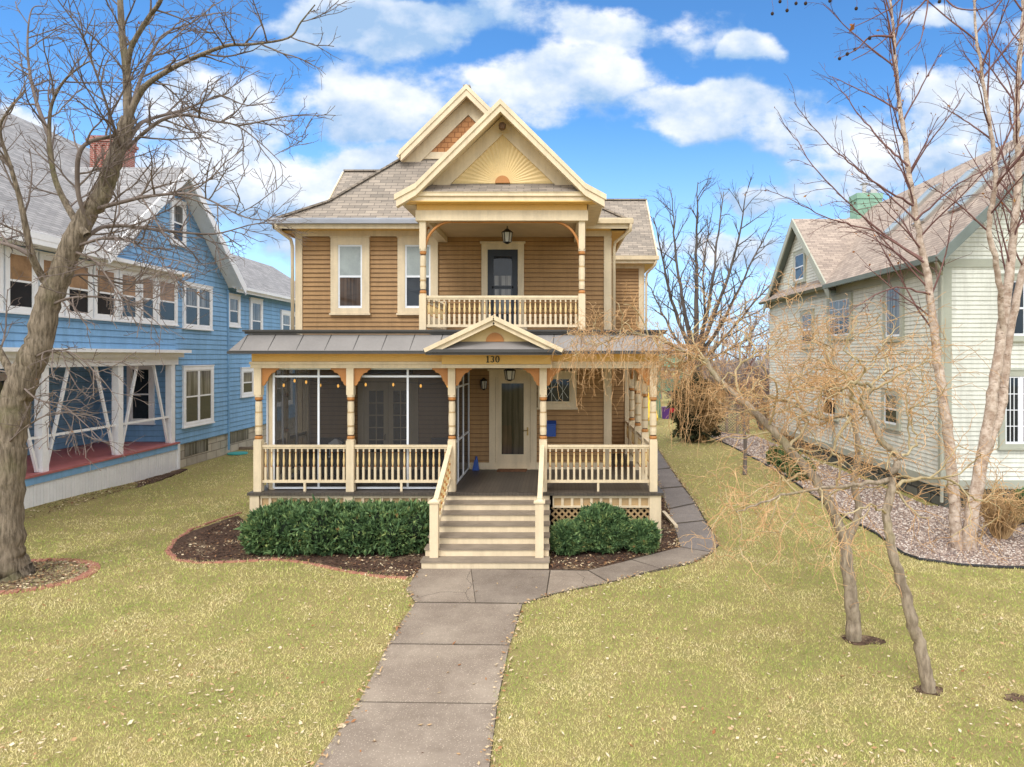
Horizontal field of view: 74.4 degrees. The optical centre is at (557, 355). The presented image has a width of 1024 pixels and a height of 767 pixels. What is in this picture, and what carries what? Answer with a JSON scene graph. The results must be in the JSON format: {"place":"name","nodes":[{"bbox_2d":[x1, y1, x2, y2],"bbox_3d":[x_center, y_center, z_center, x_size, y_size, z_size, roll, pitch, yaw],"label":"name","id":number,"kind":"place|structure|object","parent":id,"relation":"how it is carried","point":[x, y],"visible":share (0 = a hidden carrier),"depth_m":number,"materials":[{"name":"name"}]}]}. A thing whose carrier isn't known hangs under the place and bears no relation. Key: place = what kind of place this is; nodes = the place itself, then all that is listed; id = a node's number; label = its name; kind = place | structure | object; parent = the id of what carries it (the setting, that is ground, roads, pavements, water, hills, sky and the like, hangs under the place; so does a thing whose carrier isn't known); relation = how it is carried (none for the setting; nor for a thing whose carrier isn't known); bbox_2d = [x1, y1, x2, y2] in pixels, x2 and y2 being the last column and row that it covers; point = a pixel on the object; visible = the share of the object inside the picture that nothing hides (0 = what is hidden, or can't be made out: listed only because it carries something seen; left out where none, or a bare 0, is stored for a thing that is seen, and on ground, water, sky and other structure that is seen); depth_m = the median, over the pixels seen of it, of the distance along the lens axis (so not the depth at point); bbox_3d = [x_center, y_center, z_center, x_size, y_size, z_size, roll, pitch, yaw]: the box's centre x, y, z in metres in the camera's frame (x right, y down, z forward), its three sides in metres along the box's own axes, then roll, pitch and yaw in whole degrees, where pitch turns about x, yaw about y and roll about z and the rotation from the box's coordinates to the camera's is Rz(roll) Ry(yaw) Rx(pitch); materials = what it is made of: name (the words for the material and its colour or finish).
{"place":"outdoors","nodes":[
{"label":"outdoors","id":0,"kind":"place"},
{"bbox_2d":[472,456,479,469],"bbox_3d":[-2.210,2.925,18.290,0.180,0.369,0.140,0,0,0],"label":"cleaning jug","id":1,"kind":"object","parent":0,"point":[476,465],"visible":1,"depth_m":18.24,"materials":[{"name":"blue paint"}]},
{"bbox_2d":[0,360,1023,766],"bbox_3d":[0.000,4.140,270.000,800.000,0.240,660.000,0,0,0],"label":"ground","id":2,"kind":"structure","parent":0,"point":[704,496],"depth_m":9.71,"materials":[{"name":"green plant"}]},
{"bbox_2d":[10,588,20,593],"bbox_3d":[-9.760,4.251,12.128,0.104,0.035,0.210,0,1,-21],"label":"edging brick","id":3,"kind":"object","parent":2,"relation":"on","point":[16,590],"visible":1,"depth_m":12.12,"materials":[{"name":"red brick"}]},
{"bbox_2d":[0,561,88,591],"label":"ring bed","id":4,"kind":"object","parent":2,"relation":"on","point":[58,567],"visible":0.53,"depth_m":13.06,"materials":[{"name":"soil"}]},
{"bbox_2d":[0,0,353,582],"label":"maple tree","id":5,"kind":"object","parent":4,"relation":"on","point":[24,371],"visible":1,"depth_m":12.72,"materials":[{"name":"brown plant"}]},
{"bbox_2d":[45,583,53,588],"bbox_3d":[-9.358,4.248,12.402,0.210,0.035,0.104,-1,0,42],"label":"edging brick","id":6,"kind":"object","parent":2,"relation":"on","point":[50,585],"visible":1,"depth_m":12.37,"materials":[{"name":"brick"}]},
{"bbox_2d":[0,109,294,508],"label":"blue house","id":7,"kind":"structure","parent":2,"relation":"on","point":[197,393],"depth_m":23.90,"materials":[{"name":"paint"}]},
{"bbox_2d":[0,245,5,312],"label":"window","id":8,"kind":"structure","parent":7,"relation":"in","point":[1,246],"depth_m":17.08,"materials":[{"name":"white paint"}]},
{"bbox_2d":[0,373,31,427],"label":"window","id":9,"kind":"structure","parent":7,"relation":"in","point":[3,376],"depth_m":20.55,"materials":[{"name":"white paint"}]},
{"bbox_2d":[4,246,38,314],"bbox_3d":[-14.143,-1.973,17.747,0.115,1.765,1.140,0,0,0],"label":"window","id":10,"kind":"structure","parent":7,"relation":"in","point":[19,262],"depth_m":17.67,"materials":[{"name":"white paint"}]},
{"bbox_2d":[38,251,65,317],"bbox_3d":[-14.143,-1.973,18.803,0.115,1.765,0.972,0,0,0],"label":"window","id":11,"kind":"structure","parent":7,"relation":"in","point":[45,261],"depth_m":18.60,"materials":[{"name":"white paint"}]},
{"bbox_2d":[64,259,94,319],"bbox_3d":[-14.143,-1.973,19.885,0.115,1.765,1.192,0,0,0],"label":"window","id":12,"kind":"structure","parent":7,"relation":"in","point":[85,305],"depth_m":20.04,"materials":[{"name":"white paint"}]},
{"bbox_2d":[93,263,119,321],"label":"window","id":13,"kind":"structure","parent":7,"relation":"in","point":[101,312],"depth_m":21.02,"materials":[{"name":"white paint"}]},
{"bbox_2d":[119,269,140,322],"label":"window","id":14,"kind":"structure","parent":7,"relation":"in","point":[125,272],"depth_m":22.23,"materials":[{"name":"white paint"}]},
{"bbox_2d":[127,365,155,424],"bbox_3d":[-15.450,1.418,24.943,1.060,2.285,0.115,0,0,0],"label":"window","id":15,"kind":"structure","parent":7,"relation":"in","point":[140,410],"depth_m":24.95,"materials":[{"name":"white paint"}]},
{"bbox_2d":[140,272,157,324],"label":"window","id":16,"kind":"structure","parent":7,"relation":"in","point":[151,311],"depth_m":23.28,"materials":[{"name":"white paint"}]},
{"bbox_2d":[157,276,178,325],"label":"window","id":17,"kind":"structure","parent":7,"relation":"in","point":[170,314],"depth_m":24.46,"materials":[{"name":"white paint"}]},
{"bbox_2d":[169,199,186,246],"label":"window","id":18,"kind":"structure","parent":7,"relation":"in","point":[178,219],"depth_m":25.06,"materials":[{"name":"white paint"}]},
{"bbox_2d":[185,439,207,456],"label":"basement window","id":19,"kind":"structure","parent":7,"relation":"in","point":[197,447],"depth_m":26.56,"materials":[{"name":"grey glass"}]},
{"bbox_2d":[182,281,213,330],"bbox_3d":[-14.143,-1.917,26.502,0.115,1.815,2.176,0,0,0],"label":"window","id":20,"kind":"structure","parent":7,"relation":"in","point":[200,307],"depth_m":26.43,"materials":[{"name":"white paint"}]},
{"bbox_2d":[181,365,214,428],"bbox_3d":[-14.143,1.567,26.553,0.115,2.385,2.279,0,0,0],"label":"window","id":21,"kind":"structure","parent":7,"relation":"in","point":[197,380],"depth_m":26.46,"materials":[{"name":"white paint"}]},
{"bbox_2d":[229,293,241,327],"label":"window","id":22,"kind":"structure","parent":7,"relation":"in","point":[234,299],"depth_m":29.74,"materials":[{"name":"white paint"}]},
{"bbox_2d":[230,429,248,443],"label":"basement window","id":23,"kind":"structure","parent":7,"relation":"in","point":[241,435],"depth_m":30.45,"materials":[{"name":"grey glass"}]},
{"bbox_2d":[240,367,254,397],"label":"window","id":24,"kind":"structure","parent":7,"relation":"in","point":[246,373],"depth_m":30.90,"materials":[{"name":"white paint"}]},
{"bbox_2d":[249,297,263,329],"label":"window","id":25,"kind":"structure","parent":7,"relation":"in","point":[255,304],"depth_m":31.81,"materials":[{"name":"white paint"}]},
{"bbox_2d":[280,310,294,329],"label":"window","id":26,"kind":"structure","parent":7,"relation":"in","point":[285,316],"depth_m":35.33,"materials":[{"name":"white paint"}]},
{"bbox_2d":[135,469,186,487],"bbox_3d":[-13.655,4.231,18.500,0.787,0.059,13.000,0,0,0],"label":"mulch bed","id":27,"kind":"object","parent":2,"relation":"on","point":[164,476],"visible":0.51,"depth_m":23.18,"materials":[{"name":"brown soil"}]},
{"bbox_2d":[224,560,235,562],"bbox_3d":[-6.742,4.259,13.879,0.210,0.035,0.104,2,1,-5],"label":"edging brick","id":28,"kind":"object","parent":2,"relation":"on","point":[230,561],"visible":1,"depth_m":13.86,"materials":[{"name":"brick"}]},
{"bbox_2d":[227,451,247,454],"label":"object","id":29,"kind":"object","parent":2,"relation":"on","point":[237,453],"visible":1,"depth_m":28.84,"materials":[{"name":"teal plastic"}]},
{"bbox_2d":[239,447,252,449],"bbox_3d":[-14.258,4.200,30.529,1.000,0.120,0.200,0,0,0],"label":"timber border","id":30,"kind":"object","parent":2,"relation":"on","point":[245,448],"visible":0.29,"depth_m":30.43,"materials":[{"name":"brown wood"}]},
{"bbox_2d":[171,516,424,577],"bbox_3d":[-5.682,4.280,15.240,6.910,0.059,3.547,0,0,16],"label":"mulch bed","id":31,"kind":"object","parent":2,"relation":"on","point":[196,533],"visible":0.34,"depth_m":14.30,"materials":[{"name":"brown soil"}]},
{"bbox_2d":[233,494,429,556],"bbox_3d":[-4.685,3.727,14.748,4.555,1.304,1.838,0,0,0],"label":"yew hedge","id":32,"kind":"object","parent":31,"relation":"on","point":[289,527],"visible":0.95,"depth_m":14.28,"materials":[{"name":"green plant"}]},
{"bbox_2d":[0,475,677,590],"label":"mulch chips","id":33,"kind":"object","parent":2,"relation":"on","point":[181,546],"visible":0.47,"depth_m":14.11,"materials":[{"name":"brown wood"}]},
{"bbox_2d":[397,576,408,579],"bbox_3d":[-2.959,4.248,12.856,0.210,0.035,0.104,-1,2,11],"label":"edging brick","id":34,"kind":"object","parent":2,"relation":"on","point":[402,577],"visible":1,"depth_m":12.83,"materials":[{"name":"red brick"}]},
{"bbox_2d":[227,84,674,568],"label":"victorian house","id":35,"kind":"structure","parent":2,"relation":"on","point":[427,299],"depth_m":15.58,"materials":[{"name":"brown paint"}]},
{"bbox_2d":[329,236,370,314],"bbox_3d":[-5.660,-2.188,18.392,1.120,2.155,0.115,0,0,0],"label":"window","id":36,"kind":"structure","parent":35,"relation":"in","point":[350,255],"depth_m":18.38,"materials":[{"name":"beige paint"}]},
{"bbox_2d":[396,236,437,314],"bbox_3d":[-3.810,-2.188,18.392,1.160,2.155,0.115,0,0,0],"label":"window","id":37,"kind":"structure","parent":35,"relation":"in","point":[409,289],"depth_m":18.36,"materials":[{"name":"beige paint"}]},
{"bbox_2d":[480,378,486,389],"bbox_3d":[-2.003,0.770,18.337,0.207,0.340,0.194,0,0,0],"label":"wall lantern","id":38,"kind":"object","parent":35,"relation":"attached to","point":[483,382],"depth_m":18.27,"materials":[{"name":"black metal"}]},
{"bbox_2d":[499,122,505,130],"bbox_3d":[-1.272,-5.262,15.401,0.162,0.237,0.290,0,0,-17],"label":"gable lamp","id":39,"kind":"object","parent":35,"relation":"attached to","point":[502,126],"visible":1,"depth_m":15.29,"materials":[{"name":"brown paint"}]},
{"bbox_2d":[488,250,517,323],"bbox_3d":[-1.490,-1.758,18.427,0.818,2.295,0.045,0,0,0],"label":"door","id":40,"kind":"structure","parent":35,"relation":"in","point":[502,264],"depth_m":18.40,"materials":[{"name":"grey paint"}]},
{"bbox_2d":[501,226,512,243],"bbox_3d":[-1.248,-3.025,16.800,0.299,0.470,0.259,0,0,0],"label":"hanging lantern","id":41,"kind":"object","parent":35,"relation":"hanging from","point":[507,233],"visible":1,"depth_m":16.72,"materials":[{"name":"black metal"}]},
{"bbox_2d":[504,368,515,380],"bbox_3d":[-1.191,0.385,16.900,0.322,0.510,0.279,0,0,0],"label":"hanging lantern","id":42,"kind":"object","parent":35,"relation":"hanging from","point":[509,373],"visible":0.84,"depth_m":16.82,"materials":[{"name":"black metal"}]},
{"bbox_2d":[497,469,526,471],"bbox_3d":[-1.214,3.094,18.220,0.813,0.031,0.400,0,0,0],"label":"doormat","id":43,"kind":"object","parent":35,"relation":"on","point":[511,470],"visible":1,"depth_m":18.06,"materials":[{"name":"brown fabric"}]},
{"bbox_2d":[496,377,529,462],"bbox_3d":[-1.210,1.835,18.392,0.948,2.490,0.117,0,0,0],"label":"door","id":44,"kind":"structure","parent":35,"relation":"in","point":[512,397],"depth_m":18.41,"materials":[{"name":"beige paint"}]},
{"bbox_2d":[546,421,555,436],"bbox_3d":[-0.167,1.990,18.350,0.284,0.420,0.160,0,0,0],"label":"mailbox","id":45,"kind":"object","parent":35,"relation":"attached to","point":[551,428],"visible":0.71,"depth_m":18.28,"materials":[{"name":"blue paint"}]},
{"bbox_2d":[537,371,577,409],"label":"window","id":46,"kind":"structure","parent":35,"relation":"in","point":[551,402],"depth_m":18.39,"materials":[{"name":"beige paint"}]},
{"bbox_2d":[0,443,1023,766],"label":"fallen leaves","id":47,"kind":"object","parent":2,"relation":"on","point":[516,673],"visible":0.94,"depth_m":8.38,"materials":[{"name":"beige plant"}]},
{"bbox_2d":[549,497,679,569],"bbox_3d":[1.462,4.280,17.148,3.039,0.059,7.915,0,0,7],"label":"mulch bed","id":48,"kind":"object","parent":2,"relation":"on","point":[556,560],"visible":0.29,"depth_m":14.23,"materials":[{"name":"brown soil"}]},
{"bbox_2d":[549,516,588,556],"bbox_3d":[0.231,3.916,14.509,0.987,0.871,1.089,0,0,0],"label":"yew shrub","id":49,"kind":"object","parent":48,"relation":"on","point":[567,537],"visible":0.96,"depth_m":14.23,"materials":[{"name":"green plant"}]},
{"bbox_2d":[573,501,634,554],"bbox_3d":[0.961,3.762,14.716,1.507,1.172,1.391,0,0,0],"label":"yew shrub","id":50,"kind":"object","parent":48,"relation":"on","point":[606,527],"visible":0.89,"depth_m":14.34,"materials":[{"name":"green plant"}]},
{"bbox_2d":[626,516,662,554],"bbox_3d":[1.878,3.916,14.675,0.903,0.833,1.066,0,0,0],"label":"yew shrub","id":51,"kind":"object","parent":48,"relation":"on","point":[645,536],"visible":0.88,"depth_m":14.38,"materials":[{"name":"green plant"}]},
{"bbox_2d":[647,393,657,420],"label":"slide","id":52,"kind":"object","parent":2,"relation":"on","point":[649,408],"visible":0.23,"depth_m":41.85,"materials":[{"name":"yellow plastic"}]},
{"bbox_2d":[661,406,669,418],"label":"toy bin","id":53,"kind":"object","parent":2,"relation":"on","point":[665,413],"visible":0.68,"depth_m":45.28,"materials":[{"name":"purple plastic"}]},
{"bbox_2d":[656,355,683,417],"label":"play set","id":54,"kind":"object","parent":2,"relation":"on","point":[658,406],"visible":0.23,"depth_m":45.93,"materials":[{"name":"green wood"}]},
{"bbox_2d":[669,320,691,378],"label":"tree","id":55,"kind":"object","parent":2,"relation":"on","point":[677,331],"visible":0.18,"depth_m":73.97,"materials":[{"name":"plant"}]},
{"bbox_2d":[666,370,724,441],"bbox_3d":[6.948,2.606,33.314,3.067,3.942,2.991,0,0,0],"label":"evergreen bush","id":56,"kind":"object","parent":2,"relation":"on","point":[693,435],"visible":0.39,"depth_m":32.96,"materials":[{"name":"green plant"}]},
{"bbox_2d":[668,369,733,442],"bbox_3d":[6.978,2.446,32.937,3.436,3.685,3.308,0,0,0],"label":"bare bush","id":57,"kind":"object","parent":2,"relation":"on","point":[708,425],"visible":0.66,"depth_m":32.46,"materials":[{"name":"brown plant"}]},
{"bbox_2d":[699,323,713,384],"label":"tree","id":58,"kind":"object","parent":2,"relation":"on","point":[705,353],"visible":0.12,"depth_m":94.83,"materials":[{"name":"brown plant"}]},
{"bbox_2d":[639,170,785,377],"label":"bare tree","id":59,"kind":"object","parent":2,"relation":"on","point":[682,302],"visible":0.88,"depth_m":43.87,"materials":[{"name":"brown plant"}]},
{"bbox_2d":[661,339,769,376],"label":"woods","id":60,"kind":"object","parent":2,"relation":"on","point":[767,366],"depth_m":130.48,"materials":[{"name":"brown plant"}]},
{"bbox_2d":[710,319,740,374],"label":"tree","id":61,"kind":"object","parent":2,"relation":"on","point":[722,358],"visible":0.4,"depth_m":61.94,"materials":[{"name":"brown plant"}]},
{"bbox_2d":[702,361,758,405],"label":"bare bush","id":62,"kind":"object","parent":2,"relation":"on","point":[727,380],"visible":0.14,"depth_m":53.16,"materials":[{"name":"brown plant"}]},
{"bbox_2d":[716,397,749,432],"bbox_3d":[9.620,3.235,36.960,1.881,2.050,0.120,0,0,0],"label":"lattice fence","id":63,"kind":"object","parent":2,"relation":"on","point":[737,429],"visible":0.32,"depth_m":36.99,"materials":[{"name":"brown wood"}]},
{"bbox_2d":[724,318,747,375],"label":"tree","id":64,"kind":"object","parent":2,"relation":"on","point":[735,355],"visible":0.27,"depth_m":90.00,"materials":[{"name":"brown plant"}]},
{"bbox_2d":[725,323,770,473],"bbox_3d":[7.103,1.502,24.188,2.115,5.620,1.338,0,0,29],"label":"young tree","id":65,"kind":"object","parent":2,"relation":"on","point":[745,451],"visible":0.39,"depth_m":24.14,"materials":[{"name":"brown plant"}]},
{"bbox_2d":[729,356,769,405],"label":"bare bush","id":66,"kind":"object","parent":2,"relation":"on","point":[760,370],"visible":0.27,"depth_m":56.61,"materials":[{"name":"brown plant"}]},
{"bbox_2d":[737,305,763,369],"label":"tree","id":67,"kind":"object","parent":2,"relation":"on","point":[754,323],"visible":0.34,"depth_m":69.91,"materials":[{"name":"brown plant"}]},
{"bbox_2d":[734,388,769,429],"bbox_3d":[11.723,3.037,38.717,2.797,2.511,3.047,0,0,41],"label":"bare bush","id":68,"kind":"object","parent":2,"relation":"on","point":[759,424],"visible":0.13,"depth_m":38.42,"materials":[{"name":"brown plant"}]},
{"bbox_2d":[544,237,966,641],"bbox_3d":[3.299,1.103,11.448,6.020,6.449,5.112,0,0,-19],"label":"willow tree","id":69,"kind":"object","parent":2,"relation":"on","point":[853,630],"visible":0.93,"depth_m":11.15,"materials":[{"name":"brown plant"}]},
{"bbox_2d":[753,310,769,373],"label":"tree","id":70,"kind":"object","parent":2,"relation":"on","point":[765,341],"visible":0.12,"depth_m":64.30,"materials":[{"name":"brown plant"}]},
{"bbox_2d":[841,634,885,644],"bbox_3d":[4.593,4.280,10.067,0.611,0.059,0.370,0,0,0],"label":"soil patch","id":71,"kind":"object","parent":2,"relation":"on","point":[867,640],"visible":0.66,"depth_m":10.02,"materials":[{"name":"brown soil"}]},
{"bbox_2d":[721,432,1023,565],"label":"gravel bed","id":72,"kind":"object","parent":2,"relation":"on","point":[938,534],"visible":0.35,"depth_m":16.73,"materials":[{"name":"grey gravel"}]},
{"bbox_2d":[765,444,784,463],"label":"boxwood","id":73,"kind":"object","parent":72,"relation":"on","point":[767,457],"visible":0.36,"depth_m":26.00,"materials":[{"name":"green plant"}]},
{"bbox_2d":[773,450,800,472],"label":"boxwood","id":74,"kind":"object","parent":72,"relation":"on","point":[779,462],"visible":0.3,"depth_m":24.42,"materials":[{"name":"green plant"}]},
{"bbox_2d":[783,456,818,480],"bbox_3d":[8.337,3.871,23.036,1.145,0.892,1.223,0,0,0],"label":"boxwood","id":75,"kind":"object","parent":72,"relation":"on","point":[796,467],"visible":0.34,"depth_m":22.82,"materials":[{"name":"green plant"}]},
{"bbox_2d":[711,436,1023,568],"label":"bed edging","id":76,"kind":"object","parent":72,"relation":"on","point":[940,561],"visible":0.65,"depth_m":14.03,"materials":[{"name":"black rubber"}]},
{"bbox_2d":[743,0,1020,549],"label":"birch tree","id":77,"kind":"object","parent":72,"relation":"on","point":[955,523],"visible":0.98,"depth_m":14.94,"materials":[{"name":"brown plant"}]},
{"bbox_2d":[913,0,1023,551],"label":"birch tree","id":78,"kind":"object","parent":72,"relation":"on","point":[996,399],"visible":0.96,"depth_m":14.88,"materials":[{"name":"brown plant"}]},
{"bbox_2d":[941,478,1023,539],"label":"bare bush","id":79,"kind":"object","parent":72,"relation":"on","point":[1003,530],"visible":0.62,"depth_m":15.49,"materials":[{"name":"brown plant"}]},
{"bbox_2d":[771,0,999,59],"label":"sycamore tree","id":80,"kind":"object","parent":2,"relation":"on","point":[853,25],"visible":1,"depth_m":6.94,"materials":[{"name":"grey plant"}]},
{"bbox_2d":[758,135,1023,507],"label":"green house","id":81,"kind":"structure","parent":2,"relation":"on","point":[835,268],"depth_m":20.81,"materials":[{"name":"paint"}]},
{"bbox_2d":[792,248,805,284],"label":"window","id":82,"kind":"structure","parent":81,"relation":"in","point":[799,256],"depth_m":29.69,"materials":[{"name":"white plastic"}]},
{"bbox_2d":[799,308,814,348],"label":"window","id":83,"kind":"structure","parent":81,"relation":"in","point":[804,318],"depth_m":28.74,"materials":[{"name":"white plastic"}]},
{"bbox_2d":[819,376,838,421],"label":"window","id":84,"kind":"structure","parent":81,"relation":"in","point":[834,409],"depth_m":26.23,"materials":[{"name":"white plastic"}]},
{"bbox_2d":[826,292,852,340],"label":"window","id":85,"kind":"structure","parent":81,"relation":"in","point":[837,300],"depth_m":25.31,"materials":[{"name":"white plastic"}]},
{"bbox_2d":[880,387,901,430],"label":"window","id":86,"kind":"structure","parent":81,"relation":"in","point":[897,427],"depth_m":21.52,"materials":[{"name":"white plastic"}]},
{"bbox_2d":[882,279,904,341],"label":"window","id":87,"kind":"structure","parent":81,"relation":"in","point":[898,311],"depth_m":21.33,"materials":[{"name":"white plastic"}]},
{"bbox_2d":[997,369,1023,449],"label":"window","id":88,"kind":"structure","parent":81,"relation":"in","point":[1012,428],"depth_m":18.64,"materials":[{"name":"white plastic"}]},
{"bbox_2d":[1001,273,1023,341],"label":"window","id":89,"kind":"structure","parent":81,"relation":"in","point":[1019,328],"depth_m":18.65,"materials":[{"name":"white plastic"}]},
{"bbox_2d":[912,685,943,695],"bbox_3d":[4.725,4.280,8.570,0.368,0.059,0.254,0,0,20],"label":"soil patch","id":90,"kind":"object","parent":2,"relation":"on","point":[939,690],"visible":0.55,"depth_m":8.54,"materials":[{"name":"brown soil"}]},
{"bbox_2d":[705,292,1023,693],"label":"willow tree","id":91,"kind":"object","parent":90,"relation":"on","point":[926,677],"visible":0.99,"depth_m":8.73,"materials":[{"name":"brown plant"}]},
{"bbox_2d":[1003,693,1023,702],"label":"soil patch","id":92,"kind":"object","parent":2,"relation":"on","point":[1013,696],"visible":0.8,"depth_m":8.36,"materials":[{"name":"brown soil"}]},
{"bbox_2d":[0,0,1023,359],"label":"sky","id":93,"kind":"structure","parent":0,"point":[636,97],"materials":[{"name":"blue"}]},
{"bbox_2d":[314,449,718,766],"bbox_3d":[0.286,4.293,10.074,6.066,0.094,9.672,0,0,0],"label":"path","id":94,"kind":"structure","parent":0,"point":[413,669],"depth_m":9.13,"materials":[{"name":"concrete"}]},
{"bbox_2d":[337,575,543,764],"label":"leaves on path","id":95,"kind":"object","parent":94,"relation":"on","point":[478,763],"visible":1,"depth_m":8.03,"materials":[{"name":"brown plant"}]},
{"bbox_2d":[661,371,686,399],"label":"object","id":96,"kind":"object","parent":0,"point":[669,395],"visible":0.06,"depth_m":60.26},
{"bbox_2d":[657,449,717,551],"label":"side path","id":97,"kind":"structure","parent":0,"point":[677,497],"depth_m":18.21,"materials":[{"name":"grey concrete"}]},
{"bbox_2d":[306,443,720,766],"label":"path edge leaves","id":98,"kind":"object","parent":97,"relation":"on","point":[342,725],"visible":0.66,"depth_m":10.08,"materials":[{"name":"beige plant"}]},
{"bbox_2d":[662,511,677,527],"bbox_3d":[2.882,4.185,17.229,0.090,0.110,1.332,0,0,-5],"label":"drain spout","id":99,"kind":"object","parent":97,"relation":"on","point":[670,519],"visible":1,"depth_m":17.07,"materials":[{"name":"beige paint"}]},
{"bbox_2d":[1004,487,1023,522],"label":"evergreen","id":100,"kind":"object","parent":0,"point":[1020,498],"visible":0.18,"depth_m":16.99,"materials":[{"name":"plant"}]}
]}

